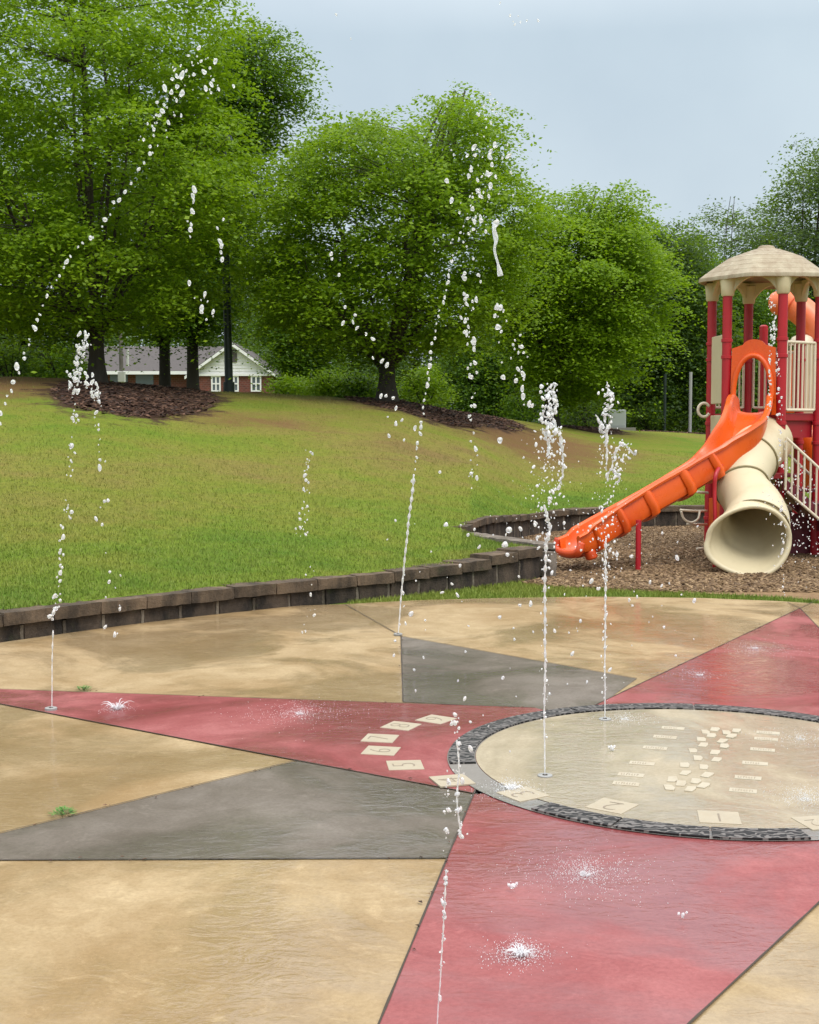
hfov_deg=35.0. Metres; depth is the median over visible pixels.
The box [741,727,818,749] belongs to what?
water splash
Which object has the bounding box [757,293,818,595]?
water jet
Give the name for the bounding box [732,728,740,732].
inlay stone
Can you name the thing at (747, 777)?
month plate
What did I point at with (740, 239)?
tree
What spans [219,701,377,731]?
water splash
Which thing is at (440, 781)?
hour tile
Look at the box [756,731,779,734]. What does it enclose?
month plate
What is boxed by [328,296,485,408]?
tree
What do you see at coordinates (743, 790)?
month plate
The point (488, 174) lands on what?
water jet
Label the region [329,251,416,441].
water jet
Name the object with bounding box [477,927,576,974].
water splash
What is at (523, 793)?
hour tile
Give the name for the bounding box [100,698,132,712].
water splash
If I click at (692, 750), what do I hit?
inlay stone
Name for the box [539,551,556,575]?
wall end block
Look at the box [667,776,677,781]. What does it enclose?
inlay stone
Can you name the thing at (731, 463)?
play tower
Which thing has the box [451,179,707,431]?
tree
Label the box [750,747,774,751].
month plate
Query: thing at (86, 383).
water jet
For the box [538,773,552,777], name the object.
spray nozzle
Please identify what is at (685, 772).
inlay stone
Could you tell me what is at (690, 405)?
pole
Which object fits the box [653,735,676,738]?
month plate
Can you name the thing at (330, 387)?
shrub
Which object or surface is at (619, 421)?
utility cabinet
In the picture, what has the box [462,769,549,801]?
water splash
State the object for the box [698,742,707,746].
inlay stone
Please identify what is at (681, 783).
inlay stone
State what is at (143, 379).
window
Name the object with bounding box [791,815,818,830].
hour tile
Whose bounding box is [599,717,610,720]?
spray nozzle
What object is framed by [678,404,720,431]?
shrub
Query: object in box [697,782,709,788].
inlay stone
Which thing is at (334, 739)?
red star ray
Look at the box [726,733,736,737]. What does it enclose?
inlay stone
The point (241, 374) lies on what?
brick house
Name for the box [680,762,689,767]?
inlay stone
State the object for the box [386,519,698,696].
water droplets
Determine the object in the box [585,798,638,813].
hour tile
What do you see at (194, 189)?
water jet
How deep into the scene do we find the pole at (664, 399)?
46.30 m
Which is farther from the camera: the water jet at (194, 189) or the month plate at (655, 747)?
the water jet at (194, 189)
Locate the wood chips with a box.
[520,525,818,592]
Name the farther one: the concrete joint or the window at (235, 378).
the window at (235, 378)
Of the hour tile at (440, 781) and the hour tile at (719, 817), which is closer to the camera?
the hour tile at (719, 817)
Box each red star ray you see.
[0,689,542,793]
[380,792,818,1023]
[596,608,818,715]
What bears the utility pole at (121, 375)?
on the lawn at (44, 399)
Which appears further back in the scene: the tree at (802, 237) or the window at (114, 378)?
the window at (114, 378)
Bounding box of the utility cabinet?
[605,409,635,430]
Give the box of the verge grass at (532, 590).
[347,577,818,603]
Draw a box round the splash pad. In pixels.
[0,597,818,1023]
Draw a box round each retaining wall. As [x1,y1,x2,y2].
[0,546,542,641]
[450,505,791,537]
[473,532,555,576]
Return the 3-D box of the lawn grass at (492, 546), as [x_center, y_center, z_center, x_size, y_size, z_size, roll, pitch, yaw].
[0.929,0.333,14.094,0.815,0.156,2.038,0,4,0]
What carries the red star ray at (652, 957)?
on the splash pad
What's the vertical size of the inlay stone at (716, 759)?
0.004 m
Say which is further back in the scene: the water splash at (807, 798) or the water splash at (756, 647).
the water splash at (756, 647)
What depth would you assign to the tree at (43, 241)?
25.92 m
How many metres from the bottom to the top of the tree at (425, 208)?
7.657 m
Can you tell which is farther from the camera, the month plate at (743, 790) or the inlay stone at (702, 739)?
the inlay stone at (702, 739)
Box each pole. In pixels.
[118,333,128,381]
[663,374,666,430]
[688,372,691,431]
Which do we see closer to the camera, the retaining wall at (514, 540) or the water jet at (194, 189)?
the water jet at (194, 189)
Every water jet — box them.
[0,45,234,424]
[47,330,90,706]
[79,371,120,636]
[295,451,315,633]
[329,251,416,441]
[335,2,538,128]
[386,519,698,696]
[398,121,519,632]
[437,696,510,1023]
[438,219,549,606]
[490,382,601,773]
[569,382,657,717]
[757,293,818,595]
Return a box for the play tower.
[553,245,818,573]
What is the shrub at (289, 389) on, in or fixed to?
on the lawn at (44, 399)
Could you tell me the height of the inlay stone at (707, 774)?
0.004 m
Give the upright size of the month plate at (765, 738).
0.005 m
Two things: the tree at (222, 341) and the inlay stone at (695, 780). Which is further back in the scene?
the tree at (222, 341)
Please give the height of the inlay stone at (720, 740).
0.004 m
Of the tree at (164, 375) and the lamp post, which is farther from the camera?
the tree at (164, 375)
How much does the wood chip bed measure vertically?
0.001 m
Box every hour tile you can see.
[360,733,398,742]
[361,746,400,755]
[380,721,420,730]
[386,760,423,769]
[415,714,456,723]
[429,774,475,787]
[496,787,549,801]
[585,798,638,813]
[697,810,741,824]
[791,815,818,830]
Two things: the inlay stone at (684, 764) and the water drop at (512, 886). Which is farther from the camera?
the inlay stone at (684, 764)
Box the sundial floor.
[476,709,818,828]
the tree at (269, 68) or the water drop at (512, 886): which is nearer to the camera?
the water drop at (512, 886)
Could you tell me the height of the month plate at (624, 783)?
0.005 m
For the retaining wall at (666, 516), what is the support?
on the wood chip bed
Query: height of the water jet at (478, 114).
0.688 m
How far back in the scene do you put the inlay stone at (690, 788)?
5.67 m
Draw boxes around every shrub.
[0,332,53,376]
[28,339,87,379]
[258,370,319,395]
[293,365,354,397]
[333,366,378,397]
[395,362,461,408]
[493,388,564,423]
[559,389,628,426]
[626,398,686,431]
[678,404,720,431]
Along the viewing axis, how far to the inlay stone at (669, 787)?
5.68 m
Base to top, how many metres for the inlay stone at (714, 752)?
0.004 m
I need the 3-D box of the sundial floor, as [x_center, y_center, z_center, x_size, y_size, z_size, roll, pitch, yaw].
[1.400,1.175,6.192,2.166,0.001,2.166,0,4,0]
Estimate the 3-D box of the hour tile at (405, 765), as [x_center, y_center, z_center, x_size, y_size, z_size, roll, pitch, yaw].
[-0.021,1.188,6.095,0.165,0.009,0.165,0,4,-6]
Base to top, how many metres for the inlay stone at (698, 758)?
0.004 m
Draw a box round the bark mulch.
[48,379,705,433]
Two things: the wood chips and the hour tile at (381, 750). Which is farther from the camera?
the wood chips
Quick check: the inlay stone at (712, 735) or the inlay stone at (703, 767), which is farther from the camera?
the inlay stone at (712, 735)
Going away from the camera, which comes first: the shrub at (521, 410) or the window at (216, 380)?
the shrub at (521, 410)
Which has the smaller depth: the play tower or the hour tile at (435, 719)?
the hour tile at (435, 719)
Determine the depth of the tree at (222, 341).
101.22 m
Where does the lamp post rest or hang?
on the lawn at (44, 399)
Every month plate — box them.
[612,781,639,786]
[617,772,644,777]
[629,761,654,765]
[642,746,667,749]
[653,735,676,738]
[661,726,684,729]
[729,787,756,793]
[734,775,761,780]
[742,761,767,765]
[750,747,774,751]
[754,737,777,740]
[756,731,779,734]
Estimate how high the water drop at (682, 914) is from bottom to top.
0.024 m
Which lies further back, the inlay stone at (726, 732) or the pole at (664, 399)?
the pole at (664, 399)
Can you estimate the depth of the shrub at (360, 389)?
34.08 m
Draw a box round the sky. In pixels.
[0,0,818,389]
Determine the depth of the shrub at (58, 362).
33.62 m
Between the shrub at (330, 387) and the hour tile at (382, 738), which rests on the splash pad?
the hour tile at (382, 738)
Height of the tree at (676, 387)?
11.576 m
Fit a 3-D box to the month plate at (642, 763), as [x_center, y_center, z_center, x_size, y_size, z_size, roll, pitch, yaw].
[1.092,1.180,6.103,0.116,0.005,0.058,1,4,17]
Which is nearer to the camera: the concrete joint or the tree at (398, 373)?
the concrete joint
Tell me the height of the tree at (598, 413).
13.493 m
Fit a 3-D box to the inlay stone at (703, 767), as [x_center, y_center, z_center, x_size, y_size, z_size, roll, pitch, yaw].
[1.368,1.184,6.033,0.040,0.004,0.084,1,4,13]
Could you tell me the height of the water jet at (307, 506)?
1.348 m
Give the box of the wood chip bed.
[522,539,818,599]
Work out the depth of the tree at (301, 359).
45.09 m
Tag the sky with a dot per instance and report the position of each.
(689, 102)
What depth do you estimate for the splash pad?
4.74 m
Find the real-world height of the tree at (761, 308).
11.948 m
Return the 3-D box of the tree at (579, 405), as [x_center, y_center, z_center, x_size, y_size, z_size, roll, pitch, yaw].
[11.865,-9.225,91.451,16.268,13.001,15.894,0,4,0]
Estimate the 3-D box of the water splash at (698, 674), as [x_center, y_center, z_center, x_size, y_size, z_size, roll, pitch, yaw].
[1.856,1.012,8.260,0.691,0.062,0.569,-2,5,-32]
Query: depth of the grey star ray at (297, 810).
5.21 m
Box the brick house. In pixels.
[72,342,279,393]
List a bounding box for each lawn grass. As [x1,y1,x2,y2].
[461,529,533,558]
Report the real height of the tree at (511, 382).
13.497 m
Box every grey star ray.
[0,761,471,859]
[402,637,636,709]
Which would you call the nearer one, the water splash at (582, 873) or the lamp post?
the water splash at (582, 873)
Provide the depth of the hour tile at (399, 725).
6.88 m
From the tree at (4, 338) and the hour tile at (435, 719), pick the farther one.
the tree at (4, 338)
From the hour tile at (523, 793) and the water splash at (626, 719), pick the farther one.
the water splash at (626, 719)
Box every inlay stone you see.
[663,784,674,790]
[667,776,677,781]
[676,780,685,786]
[679,770,690,775]
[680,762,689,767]
[684,786,696,791]
[688,748,696,752]
[690,778,700,783]
[693,755,702,760]
[697,737,705,741]
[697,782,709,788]
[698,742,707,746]
[700,764,708,769]
[700,772,713,777]
[707,733,715,737]
[710,727,719,730]
[710,750,719,754]
[711,757,721,761]
[717,738,727,742]
[720,743,728,748]
[722,730,730,734]
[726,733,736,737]
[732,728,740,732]
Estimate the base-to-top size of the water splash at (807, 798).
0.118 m
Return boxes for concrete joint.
[0,599,818,1023]
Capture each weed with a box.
[47,805,76,816]
[76,685,89,690]
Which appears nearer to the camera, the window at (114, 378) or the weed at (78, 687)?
the weed at (78, 687)
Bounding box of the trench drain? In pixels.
[448,703,818,839]
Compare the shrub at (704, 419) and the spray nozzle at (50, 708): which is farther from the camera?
the shrub at (704, 419)
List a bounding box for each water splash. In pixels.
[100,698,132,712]
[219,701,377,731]
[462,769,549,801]
[472,840,673,915]
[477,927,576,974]
[583,712,658,729]
[662,669,737,681]
[688,634,809,658]
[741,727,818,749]
[755,781,817,811]
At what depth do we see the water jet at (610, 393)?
6.92 m
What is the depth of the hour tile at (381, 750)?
6.36 m
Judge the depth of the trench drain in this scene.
5.44 m
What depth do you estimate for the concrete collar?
5.69 m
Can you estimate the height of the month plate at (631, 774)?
0.005 m
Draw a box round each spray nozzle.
[45,706,56,710]
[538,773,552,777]
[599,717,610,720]
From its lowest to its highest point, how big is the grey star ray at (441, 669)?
0.001 m
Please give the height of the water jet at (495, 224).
2.610 m
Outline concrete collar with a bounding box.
[447,705,818,840]
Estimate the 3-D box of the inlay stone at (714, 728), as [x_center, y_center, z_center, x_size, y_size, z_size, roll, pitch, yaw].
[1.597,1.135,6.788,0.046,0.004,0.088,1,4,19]
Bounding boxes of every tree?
[0,0,307,382]
[0,121,137,380]
[26,308,155,369]
[47,104,268,385]
[107,10,335,390]
[108,326,222,345]
[173,282,270,361]
[194,78,605,403]
[232,261,365,395]
[237,289,411,397]
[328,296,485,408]
[404,312,587,425]
[413,305,579,422]
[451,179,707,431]
[546,302,642,426]
[565,305,701,429]
[570,211,776,432]
[634,252,813,432]
[673,196,797,315]
[723,133,818,386]
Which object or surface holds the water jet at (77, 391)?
on the spray nozzle at (50, 708)
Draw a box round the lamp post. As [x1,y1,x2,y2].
[215,135,234,391]
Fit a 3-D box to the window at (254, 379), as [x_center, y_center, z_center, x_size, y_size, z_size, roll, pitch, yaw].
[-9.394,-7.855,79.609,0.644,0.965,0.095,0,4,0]
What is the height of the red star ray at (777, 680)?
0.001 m
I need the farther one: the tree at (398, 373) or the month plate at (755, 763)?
the tree at (398, 373)
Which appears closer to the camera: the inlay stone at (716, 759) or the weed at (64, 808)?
the weed at (64, 808)
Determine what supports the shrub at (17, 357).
on the lawn at (44, 399)
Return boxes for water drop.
[507,882,517,888]
[677,911,687,917]
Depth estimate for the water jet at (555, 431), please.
5.79 m
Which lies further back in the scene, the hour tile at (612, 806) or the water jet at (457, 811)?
the hour tile at (612, 806)
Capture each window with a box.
[110,375,127,382]
[136,375,153,383]
[211,376,220,391]
[233,376,238,391]
[251,376,260,391]
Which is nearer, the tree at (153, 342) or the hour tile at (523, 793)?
the hour tile at (523, 793)
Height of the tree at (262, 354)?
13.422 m
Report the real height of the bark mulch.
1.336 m
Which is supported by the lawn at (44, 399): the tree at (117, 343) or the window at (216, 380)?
the tree at (117, 343)
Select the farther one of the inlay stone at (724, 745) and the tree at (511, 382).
the tree at (511, 382)

